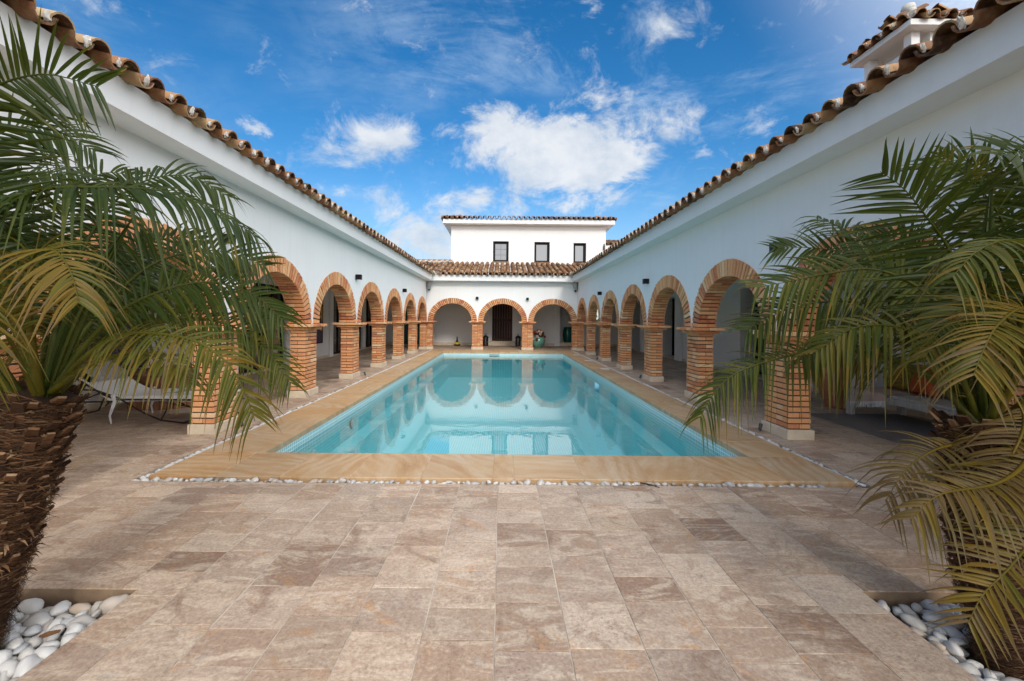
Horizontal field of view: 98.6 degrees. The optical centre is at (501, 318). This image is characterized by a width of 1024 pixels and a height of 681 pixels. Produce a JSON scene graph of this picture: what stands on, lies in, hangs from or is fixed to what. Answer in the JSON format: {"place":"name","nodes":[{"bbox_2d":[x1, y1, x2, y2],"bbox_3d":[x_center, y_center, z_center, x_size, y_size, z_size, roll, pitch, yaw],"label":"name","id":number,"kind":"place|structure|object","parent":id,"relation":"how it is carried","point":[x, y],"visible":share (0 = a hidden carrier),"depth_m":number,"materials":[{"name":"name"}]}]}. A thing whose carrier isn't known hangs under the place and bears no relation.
{"place":"outdoors","nodes":[
{"label":"outdoors","id":0,"kind":"place"},
{"bbox_2d":[16,344,979,680],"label":"paving","id":1,"kind":"structure","parent":0,"point":[848,630],"depth_m":2.62,"materials":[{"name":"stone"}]},
{"bbox_2d":[1,589,135,649],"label":"planting pit","id":2,"kind":"object","parent":1,"relation":"in","point":[51,597],"visible":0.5,"depth_m":2.42,"materials":[{"name":"brown stone"}]},
{"bbox_2d":[0,659,18,677],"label":"pebble","id":3,"kind":"object","parent":2,"relation":"on","point":[9,665],"visible":0.62,"depth_m":1.93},
{"bbox_2d":[0,670,11,680],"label":"pebble","id":4,"kind":"object","parent":3,"relation":"on","point":[4,676],"visible":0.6,"depth_m":1.90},
{"bbox_2d":[0,630,20,648],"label":"pebble","id":5,"kind":"object","parent":2,"relation":"on","point":[14,634],"visible":0.46,"depth_m":2.10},
{"bbox_2d":[19,626,26,638],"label":"pebble","id":6,"kind":"object","parent":2,"relation":"on","point":[22,630],"visible":0.11,"depth_m":2.17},
{"bbox_2d":[7,625,20,632],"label":"pebble","id":7,"kind":"object","parent":6,"relation":"on","point":[16,627],"visible":0.33,"depth_m":2.15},
{"bbox_2d":[18,615,29,623],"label":"pebble","id":8,"kind":"object","parent":2,"relation":"on","point":[23,619],"visible":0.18,"depth_m":2.27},
{"bbox_2d":[8,612,23,622],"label":"pebble","id":9,"kind":"object","parent":8,"relation":"on","point":[19,617],"visible":0.59,"depth_m":2.24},
{"bbox_2d":[17,598,43,614],"bbox_3d":[-2.491,1.526,2.332,0.137,0.068,0.091,9,-6,24],"label":"pebble","id":10,"kind":"object","parent":8,"relation":"on","point":[29,606],"visible":0.87,"depth_m":2.31,"materials":[{"name":"stone"}]},
{"bbox_2d":[12,654,43,677],"bbox_3d":[-2.076,1.545,1.933,0.102,0.094,0.152,-4,15,-31],"label":"pebble","id":11,"kind":"object","parent":2,"relation":"on","point":[27,663],"visible":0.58,"depth_m":1.92,"materials":[{"name":"stone"}]},
{"bbox_2d":[32,619,53,636],"bbox_3d":[-2.279,1.556,2.206,0.080,0.059,0.107,8,7,-9],"label":"pebble","id":12,"kind":"object","parent":2,"relation":"on","point":[45,625],"visible":0.27,"depth_m":2.19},
{"bbox_2d":[22,624,41,636],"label":"pebble","id":13,"kind":"object","parent":12,"relation":"on","point":[33,629],"visible":1,"depth_m":2.14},
{"bbox_2d":[33,646,56,658],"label":"pebble","id":14,"kind":"object","parent":2,"relation":"on","point":[43,652],"visible":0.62,"depth_m":2.00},
{"bbox_2d":[36,634,61,648],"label":"pebble","id":15,"kind":"object","parent":2,"relation":"on","point":[45,639],"visible":0.13,"depth_m":2.13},
{"bbox_2d":[47,633,59,640],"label":"pebble","id":16,"kind":"object","parent":15,"relation":"on","point":[53,637],"visible":0.69,"depth_m":2.12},
{"bbox_2d":[49,624,65,633],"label":"pebble","id":17,"kind":"object","parent":15,"relation":"on","point":[58,627],"visible":0.64,"depth_m":2.16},
{"bbox_2d":[45,618,63,631],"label":"pebble","id":18,"kind":"object","parent":2,"relation":"on","point":[56,621],"visible":0.58,"depth_m":2.20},
{"bbox_2d":[60,632,77,646],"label":"pebble","id":19,"kind":"object","parent":2,"relation":"on","point":[66,638],"visible":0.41,"depth_m":2.08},
{"bbox_2d":[0,8,310,649],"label":"palm tree","id":20,"kind":"object","parent":2,"relation":"on","point":[41,407],"visible":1,"depth_m":2.00,"materials":[{"name":"green plant"}]},
{"label":"pebble","id":21,"kind":"object","parent":2,"relation":"on","visible":0},
{"bbox_2d":[54,613,72,619],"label":"pebble","id":22,"kind":"object","parent":21,"relation":"on","point":[65,616],"visible":0.42,"depth_m":2.26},
{"bbox_2d":[74,610,87,616],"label":"pebble","id":23,"kind":"object","parent":21,"relation":"on","point":[81,613],"visible":0.48,"depth_m":2.28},
{"label":"pebble","id":24,"kind":"object","parent":2,"relation":"on","visible":0},
{"bbox_2d":[4,636,23,651],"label":"pebble","id":25,"kind":"object","parent":24,"relation":"on","point":[13,644],"visible":0.72,"depth_m":2.05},
{"bbox_2d":[13,642,28,654],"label":"pebble","id":26,"kind":"object","parent":25,"relation":"on","point":[19,649],"visible":0.81,"depth_m":2.03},
{"bbox_2d":[27,636,42,648],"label":"pebble","id":27,"kind":"object","parent":24,"relation":"on","point":[34,642],"visible":0.69,"depth_m":2.09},
{"label":"pebble","id":28,"kind":"object","parent":2,"relation":"on","visible":0},
{"bbox_2d":[60,617,75,625],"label":"pebble","id":29,"kind":"object","parent":28,"relation":"on","point":[66,621],"visible":0.52,"depth_m":2.21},
{"bbox_2d":[127,366,192,410],"bbox_3d":[-5.631,1.154,7.500,1.200,0.592,1.200,1,0,0],"label":"side table","id":30,"kind":"object","parent":1,"relation":"on","point":[156,405],"visible":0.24,"depth_m":6.97,"materials":[{"name":"brown wood"}]},
{"bbox_2d":[77,360,253,423],"bbox_3d":[-5.015,1.050,6.440,2.412,0.813,0.754,1,0,0],"label":"sun lounger","id":31,"kind":"object","parent":1,"relation":"on","point":[139,393],"visible":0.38,"depth_m":6.22,"materials":[{"name":"white fabric"}]},
{"bbox_2d":[0,0,434,499],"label":"house wing","id":32,"kind":"structure","parent":1,"relation":"on","point":[326,248],"depth_m":6.40,"materials":[{"name":"paint"}]},
{"bbox_2d":[77,270,147,368],"bbox_3d":[-6.472,-0.009,7.300,0.053,1.760,1.460,1,0,0],"label":"painting","id":33,"kind":"object","parent":32,"relation":"attached to","point":[141,364],"visible":0.01,"depth_m":7.61,"materials":[{"name":"black paint"}]},
{"bbox_2d":[223,234,235,244],"bbox_3d":[-3.553,-1.030,5.720,0.135,0.129,0.116,1,0,0],"label":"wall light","id":34,"kind":"object","parent":32,"relation":"attached to","point":[226,239],"visible":0.41,"depth_m":5.68,"materials":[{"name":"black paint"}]},
{"bbox_2d":[239,283,283,373],"bbox_3d":[-6.607,0.229,12.100,0.110,2.380,2.400,1,0,0],"label":"glazed door","id":35,"kind":"structure","parent":32,"relation":"in","point":[278,296],"depth_m":12.42,"materials":[{"name":"black paint"}]},
{"bbox_2d":[316,301,322,343],"bbox_3d":[-6.471,-0.059,14.900,0.053,1.860,1.960,1,0,0],"label":"painting","id":36,"kind":"object","parent":32,"relation":"attached to","point":[319,335],"visible":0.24,"depth_m":15.69,"materials":[{"name":"multicoloured paint"}]},
{"bbox_2d":[333,296,340,353],"bbox_3d":[-6.607,0.229,17.750,0.110,2.380,1.700,1,0,0],"label":"glazed door","id":37,"kind":"structure","parent":32,"relation":"in","point":[337,330],"depth_m":17.66,"materials":[{"name":"black paint"}]},
{"bbox_2d":[358,319,360,348],"bbox_3d":[-6.627,0.229,19.950,0.070,2.380,1.300,1,0,0],"label":"glazed door","id":38,"kind":"structure","parent":32,"relation":"in","point":[359,337],"depth_m":20.53,"materials":[{"name":"black paint"}]},
{"bbox_2d":[366,299,371,346],"bbox_3d":[-6.607,0.229,21.675,0.110,2.380,1.250,1,0,0],"label":"glazed door","id":39,"kind":"structure","parent":32,"relation":"in","point":[368,313],"depth_m":21.87,"materials":[{"name":"black paint"}]},
{"bbox_2d":[483,333,488,345],"bbox_3d":[-0.891,1.143,24.150,0.340,0.698,0.340,1,0,0],"label":"lantern","id":40,"kind":"object","parent":1,"relation":"on","point":[485,340],"visible":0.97,"depth_m":24.02,"materials":[{"name":"brown metal"}]},
{"bbox_2d":[385,259,617,350],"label":"house wing","id":41,"kind":"structure","parent":1,"relation":"on","point":[455,308],"depth_m":21.24,"materials":[{"name":"paint"}]},
{"bbox_2d":[404,307,419,343],"bbox_3d":[-5.003,0.299,24.719,0.980,2.270,0.062,1,0,0],"label":"teal door","id":42,"kind":"structure","parent":41,"relation":"in","point":[406,328],"depth_m":24.70,"materials":[{"name":"paint"}]},
{"bbox_2d":[492,304,511,340],"bbox_3d":[0.020,0.020,24.784,1.140,2.440,0.132,1,0,0],"label":"entrance door","id":43,"kind":"structure","parent":41,"relation":"in","point":[501,313],"depth_m":24.80,"materials":[{"name":"brown wood"}]},
{"bbox_2d":[563,327,571,341],"bbox_3d":[3.771,1.004,25.250,0.560,1.059,0.560,1,0,0],"label":"urn","id":44,"kind":"object","parent":41,"relation":"on","point":[567,331],"visible":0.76,"depth_m":25.02,"materials":[{"name":"green ceramic"}]},
{"bbox_2d":[606,240,618,248],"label":"house block","id":45,"kind":"structure","parent":41,"relation":"on","point":[609,243],"depth_m":25.45,"materials":[{"name":"white paint"}]},
{"bbox_2d":[137,352,870,487],"bbox_3d":[0.001,1.538,12.455,6.830,0.064,16.990,1,0,0],"label":"pebble trough","id":46,"kind":"object","parent":1,"relation":"in","point":[781,446],"visible":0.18,"depth_m":4.55,"materials":[{"name":"white stone"}]},
{"bbox_2d":[149,349,854,487],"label":"swimming pool","id":47,"kind":"structure","parent":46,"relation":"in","point":[596,425],"depth_m":7.51,"materials":[{"name":"liquid"}]},
{"bbox_2d":[419,355,588,373],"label":"pool water","id":48,"kind":"structure","parent":47,"relation":"in","point":[532,364],"depth_m":15.92,"materials":[{"name":"liquid"}]},
{"bbox_2d":[139,350,865,486],"bbox_3d":[0.002,1.508,12.463,6.796,0.062,16.782,1,0,0],"label":"pebble strip","id":49,"kind":"object","parent":46,"relation":"in","point":[290,411],"visible":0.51,"depth_m":5.66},
{"bbox_2d":[515,335,520,345],"bbox_3d":[0.889,1.159,24.150,0.340,0.698,0.340,1,0,0],"label":"lantern","id":50,"kind":"object","parent":1,"relation":"on","point":[518,341],"visible":0.98,"depth_m":24.04,"materials":[{"name":"brown metal"}]},
{"bbox_2d":[532,329,545,347],"bbox_3d":[1.944,1.021,23.300,0.841,0.994,0.922,1,0,24],"label":"planter","id":51,"kind":"object","parent":1,"relation":"on","point":[538,342],"visible":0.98,"depth_m":23.07,"materials":[{"name":"green ceramic"}]},
{"bbox_2d":[570,0,1023,440],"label":"house wing","id":52,"kind":"structure","parent":1,"relation":"on","point":[693,257],"depth_m":5.52,"materials":[{"name":"paint"}]},
{"bbox_2d":[672,298,674,355],"bbox_3d":[7.102,0.355,17.500,0.070,2.380,1.600,1,0,0],"label":"glazed door","id":53,"kind":"structure","parent":52,"relation":"in","point":[673,300],"depth_m":18.23,"materials":[{"name":"black paint"}]},
{"bbox_2d":[755,301,764,373],"bbox_3d":[7.102,0.355,11.400,0.070,2.380,1.800,1,0,0],"label":"glazed door","id":54,"kind":"structure","parent":52,"relation":"in","point":[756,304],"depth_m":12.20,"materials":[{"name":"black paint"}]},
{"bbox_2d":[817,358,856,408],"bbox_3d":[5.851,1.014,7.720,0.625,1.080,0.625,1,0,0],"label":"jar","id":55,"kind":"object","parent":1,"relation":"on","point":[833,403],"visible":0.22,"depth_m":7.58,"materials":[{"name":"ceramic"}]},
{"bbox_2d":[811,413,936,453],"bbox_3d":[5.673,1.546,5.873,1.526,0.012,2.554,1,0,0],"label":"rug","id":56,"kind":"object","parent":1,"relation":"on","point":[872,424],"visible":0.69,"depth_m":6.39,"materials":[{"name":"fabric"}]},
{"bbox_2d":[846,374,956,415],"bbox_3d":[6.058,1.099,6.150,0.915,0.887,2.050,1,0,0],"label":"bench","id":57,"kind":"object","parent":56,"relation":"on","point":[902,402],"visible":0.2,"depth_m":6.17,"materials":[{"name":"fabric"}]},
{"bbox_2d":[850,387,920,406],"bbox_3d":[5.924,1.266,6.758,0.729,0.320,0.658,1,0,0],"label":"throw","id":58,"kind":"object","parent":57,"relation":"on","point":[875,397],"visible":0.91,"depth_m":6.73,"materials":[{"name":"white fabric"}]},
{"bbox_2d":[887,363,916,390],"bbox_3d":[6.212,0.897,6.820,0.170,0.440,0.440,18,-3,-8],"label":"cushion","id":59,"kind":"object","parent":58,"relation":"on","point":[900,383],"visible":0.45,"depth_m":6.76,"materials":[{"name":"fabric"}]},
{"bbox_2d":[909,364,942,398],"bbox_3d":[6.142,0.896,6.360,0.170,0.460,0.460,19,2,5],"label":"cushion","id":60,"kind":"object","parent":57,"relation":"on","point":[929,388],"visible":0.36,"depth_m":6.33,"materials":[{"name":"orange fabric"}]},
{"bbox_2d":[863,592,975,659],"bbox_3d":[2.485,1.606,1.880,1.020,0.153,1.220,1,0,0],"label":"planting pit","id":61,"kind":"object","parent":1,"relation":"in","point":[890,599],"visible":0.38,"depth_m":2.46,"materials":[{"name":"brown stone"}]},
{"bbox_2d":[679,126,1023,680],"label":"palm tree","id":62,"kind":"object","parent":61,"relation":"on","point":[976,322],"visible":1,"depth_m":1.98,"materials":[{"name":"green plant"}]},
{"bbox_2d":[893,607,903,616],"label":"pebble","id":63,"kind":"object","parent":61,"relation":"on","point":[897,611],"visible":0.81,"depth_m":2.35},
{"bbox_2d":[926,626,933,635],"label":"pebble","id":64,"kind":"object","parent":61,"relation":"on","point":[929,632],"visible":0.57,"depth_m":2.21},
{"bbox_2d":[927,635,941,643],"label":"pebble","id":65,"kind":"object","parent":61,"relation":"on","point":[933,638],"visible":0.72,"depth_m":2.14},
{"bbox_2d":[931,624,947,635],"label":"pebble","id":66,"kind":"object","parent":61,"relation":"on","point":[941,630],"visible":0.56,"depth_m":2.21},
{"bbox_2d":[938,603,954,608],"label":"pebble","id":67,"kind":"object","parent":61,"relation":"on","point":[949,605],"visible":0.39,"depth_m":2.41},
{"bbox_2d":[951,604,965,618],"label":"pebble","id":68,"kind":"object","parent":61,"relation":"on","point":[955,606],"visible":0.16,"depth_m":2.34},
{"bbox_2d":[952,655,965,662],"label":"pebble","id":69,"kind":"object","parent":61,"relation":"on","point":[961,659],"visible":0.19,"depth_m":2.08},
{"bbox_2d":[943,640,963,657],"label":"pebble","id":70,"kind":"object","parent":69,"relation":"on","point":[953,648],"visible":0.96,"depth_m":2.07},
{"bbox_2d":[959,646,969,656],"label":"pebble","id":71,"kind":"object","parent":61,"relation":"on","point":[966,654],"visible":0.19,"depth_m":2.11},
{"bbox_2d":[949,637,965,645],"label":"pebble","id":72,"kind":"object","parent":71,"relation":"on","point":[959,641],"visible":0.73,"depth_m":2.14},
{"bbox_2d":[961,637,971,647],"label":"pebble","id":73,"kind":"object","parent":61,"relation":"on","point":[965,640],"visible":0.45,"depth_m":2.17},
{"bbox_2d":[941,625,967,645],"bbox_3d":[2.272,1.585,2.208,0.083,0.047,0.123,-8,16,-24],"label":"pebble","id":74,"kind":"object","parent":73,"relation":"on","point":[952,631],"visible":0.55,"depth_m":2.20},
{"bbox_2d":[965,659,983,669],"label":"pebble","id":75,"kind":"object","parent":61,"relation":"on","point":[978,665],"visible":0.62,"depth_m":2.01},
{"bbox_2d":[979,668,1001,679],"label":"pebble","id":76,"kind":"object","parent":61,"relation":"on","point":[983,677],"visible":0.31,"depth_m":1.96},
{"bbox_2d":[982,668,996,678],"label":"pebble","id":77,"kind":"object","parent":76,"relation":"on","point":[986,672],"visible":0.63,"depth_m":1.94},
{"bbox_2d":[993,671,1004,677],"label":"pebble","id":78,"kind":"object","parent":76,"relation":"on","point":[1000,674],"visible":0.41,"depth_m":1.95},
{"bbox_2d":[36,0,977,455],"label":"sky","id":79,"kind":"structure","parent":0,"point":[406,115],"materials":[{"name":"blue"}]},
{"label":"pebble","id":80,"kind":"object","parent":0,"visible":0},
{"bbox_2d":[939,612,960,619],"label":"pebble","id":81,"kind":"object","parent":80,"relation":"on","point":[945,614],"visible":0.26,"depth_m":2.31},
{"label":"pebble","id":82,"kind":"object","parent":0,"visible":0},
{"bbox_2d":[909,626,928,639],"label":"pebble","id":83,"kind":"object","parent":82,"relation":"on","point":[924,635],"visible":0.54,"depth_m":2.19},
{"label":"pebble","id":84,"kind":"object","parent":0,"visible":0},
{"bbox_2d":[933,631,947,643],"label":"pebble","id":85,"kind":"object","parent":84,"relation":"on","point":[941,637],"visible":0.56,"depth_m":2.16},
{"label":"pebble","id":86,"kind":"object","parent":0,"visible":0},
{"bbox_2d":[899,613,926,632],"bbox_3d":[2.118,1.565,2.269,0.068,0.055,0.117,-2,12,-20],"label":"pebble","id":87,"kind":"object","parent":86,"relation":"on","point":[911,620],"visible":0.79,"depth_m":2.26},
{"label":"ground","id":88,"kind":"structure","parent":0,"visible":0},
{"bbox_2d":[441,215,616,341],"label":"house block","id":89,"kind":"structure","parent":88,"relation":"on","point":[544,239],"depth_m":24.56,"materials":[{"name":"white paint"}]},
{"bbox_2d":[492,242,508,261],"bbox_3d":[-0.061,-3.736,24.635,0.930,1.170,0.250,1,0,0],"label":"window","id":90,"kind":"structure","parent":89,"relation":"in","point":[500,249],"depth_m":24.75,"materials":[{"name":"glass"}]},
{"bbox_2d":[534,242,549,262],"bbox_3d":[2.234,-3.695,24.635,0.920,1.170,0.250,1,0,0],"label":"window","id":91,"kind":"structure","parent":89,"relation":"in","point":[541,249],"depth_m":24.75,"materials":[{"name":"glass"}]},
{"bbox_2d":[573,243,585,263],"bbox_3d":[4.339,-3.645,24.635,0.770,1.150,0.250,1,0,0],"label":"window","id":92,"kind":"structure","parent":89,"relation":"in","point":[579,249],"depth_m":24.69,"materials":[{"name":"glass"}]},
{"bbox_2d":[919,599,942,613],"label":"pebble","id":93,"kind":"object","parent":88,"relation":"on","point":[924,604],"visible":0.55,"depth_m":2.40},
{"label":"pebble","id":94,"kind":"object","parent":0,"visible":0},
{"bbox_2d":[922,612,948,624],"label":"pebble","id":95,"kind":"object","parent":94,"relation":"on","point":[928,617],"visible":0.59,"depth_m":2.27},
{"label":"pebble","id":96,"kind":"object","parent":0,"visible":0},
{"bbox_2d":[898,604,918,616],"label":"pebble","id":97,"kind":"object","parent":96,"relation":"on","point":[906,609],"visible":0.61,"depth_m":2.37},
{"bbox_2d":[911,602,922,613],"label":"pebble","id":98,"kind":"object","parent":96,"relation":"on","point":[916,607],"visible":0.98,"depth_m":2.38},
{"label":"pebble","id":99,"kind":"object","parent":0,"visible":0},
{"bbox_2d":[877,600,890,611],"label":"pebble","id":100,"kind":"object","parent":99,"relation":"on","point":[883,603],"visible":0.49,"depth_m":2.38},
{"label":"pebble","id":101,"kind":"object","parent":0,"visible":0},
{"bbox_2d":[949,619,963,629],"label":"pebble","id":102,"kind":"object","parent":101,"relation":"on","point":[959,626],"visible":0.31,"depth_m":2.24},
{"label":"pebble","id":103,"kind":"object","parent":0,"visible":0},
{"bbox_2d":[1001,677,1022,680],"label":"pebble","id":104,"kind":"object","parent":103,"relation":"on","point":[1009,679],"visible":1,"depth_m":1.90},
{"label":"pebble","id":105,"kind":"object","parent":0,"visible":0},
{"bbox_2d":[928,640,945,651],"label":"pebble","id":106,"kind":"object","parent":105,"relation":"on","point":[940,646],"visible":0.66,"depth_m":2.09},
{"label":"pebble","id":107,"kind":"object","parent":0,"visible":0},
{"bbox_2d":[957,662,980,677],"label":"pebble","id":108,"kind":"object","parent":107,"relation":"on","point":[970,668],"visible":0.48,"depth_m":1.97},
{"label":"pebble","id":109,"kind":"object","parent":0,"visible":0},
{"bbox_2d":[984,677,998,680],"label":"pebble","id":110,"kind":"object","parent":109,"relation":"on","point":[989,679],"visible":1,"depth_m":1.89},
{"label":"pebble","id":111,"kind":"object","parent":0,"visible":0},
{"bbox_2d":[69,603,91,614],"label":"pebble","id":112,"kind":"object","parent":111,"relation":"on","point":[75,609],"visible":0.75,"depth_m":2.31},
{"label":"pebble","id":113,"kind":"object","parent":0,"visible":0},
{"bbox_2d":[22,612,53,626],"bbox_3d":[-2.356,1.542,2.236,0.145,0.082,0.100,-10,-3,11],"label":"pebble","id":114,"kind":"object","parent":113,"relation":"on","point":[41,618],"visible":0.6,"depth_m":2.22,"materials":[{"name":"stone"}]},
{"bbox_2d":[28,608,50,617],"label":"pebble","id":115,"kind":"object","parent":113,"relation":"on","point":[47,610],"visible":0.43,"depth_m":2.30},
{"label":"pebble","id":116,"kind":"object","parent":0,"visible":0},
{"bbox_2d":[97,594,129,614],"bbox_3d":[-2.056,1.528,2.350,0.152,0.099,0.106,10,-12,-34],"label":"pebble","id":117,"kind":"object","parent":116,"relation":"on","point":[108,604],"visible":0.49,"depth_m":2.31,"materials":[{"name":"stone"}]},
{"bbox_2d":[91,600,103,612],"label":"pebble","id":118,"kind":"object","parent":117,"relation":"on","point":[94,607],"visible":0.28,"depth_m":2.33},
{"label":"pebble","id":119,"kind":"object","parent":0,"visible":0},
{"bbox_2d":[0,649,12,663],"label":"pebble","id":120,"kind":"object","parent":119,"relation":"on","point":[6,654],"visible":0.63,"depth_m":1.98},
{"label":"pebble","id":121,"kind":"object","parent":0,"visible":0},
{"bbox_2d":[49,600,70,617],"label":"pebble","id":122,"kind":"object","parent":121,"relation":"on","point":[60,608],"visible":0.88,"depth_m":2.31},
{"label":"pebble","id":123,"kind":"object","parent":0,"visible":0},
{"bbox_2d":[65,614,95,627],"bbox_3d":[-2.127,1.541,2.234,0.124,0.070,0.084,15,-10,-32],"label":"pebble","id":124,"kind":"object","parent":123,"relation":"on","point":[85,619],"visible":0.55,"depth_m":2.22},
{"bbox_2d":[91,609,101,617],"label":"pebble","id":125,"kind":"object","parent":124,"relation":"on","point":[96,613],"visible":0.98,"depth_m":2.27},
{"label":"pebble","id":126,"kind":"object","parent":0,"visible":0},
{"bbox_2d":[64,622,86,634],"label":"pebble","id":127,"kind":"object","parent":126,"relation":"on","point":[77,627],"visible":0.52,"depth_m":2.15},
{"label":"pebble","id":128,"kind":"object","parent":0,"visible":0},
{"bbox_2d":[17,645,35,661],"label":"pebble","id":129,"kind":"object","parent":128,"relation":"on","point":[28,650],"visible":0.53,"depth_m":2.00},
{"bbox_2d":[40,640,60,648],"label":"pebble","id":130,"kind":"object","parent":128,"relation":"on","point":[56,643],"visible":0.48,"depth_m":2.06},
{"bbox_2d":[38,629,60,637],"bbox_3d":[-2.115,1.471,2.059,0.079,0.020,0.037,1,0,0],"label":"dry leaf","id":131,"kind":"object","parent":130,"relation":"on","point":[47,634],"visible":1,"depth_m":2.06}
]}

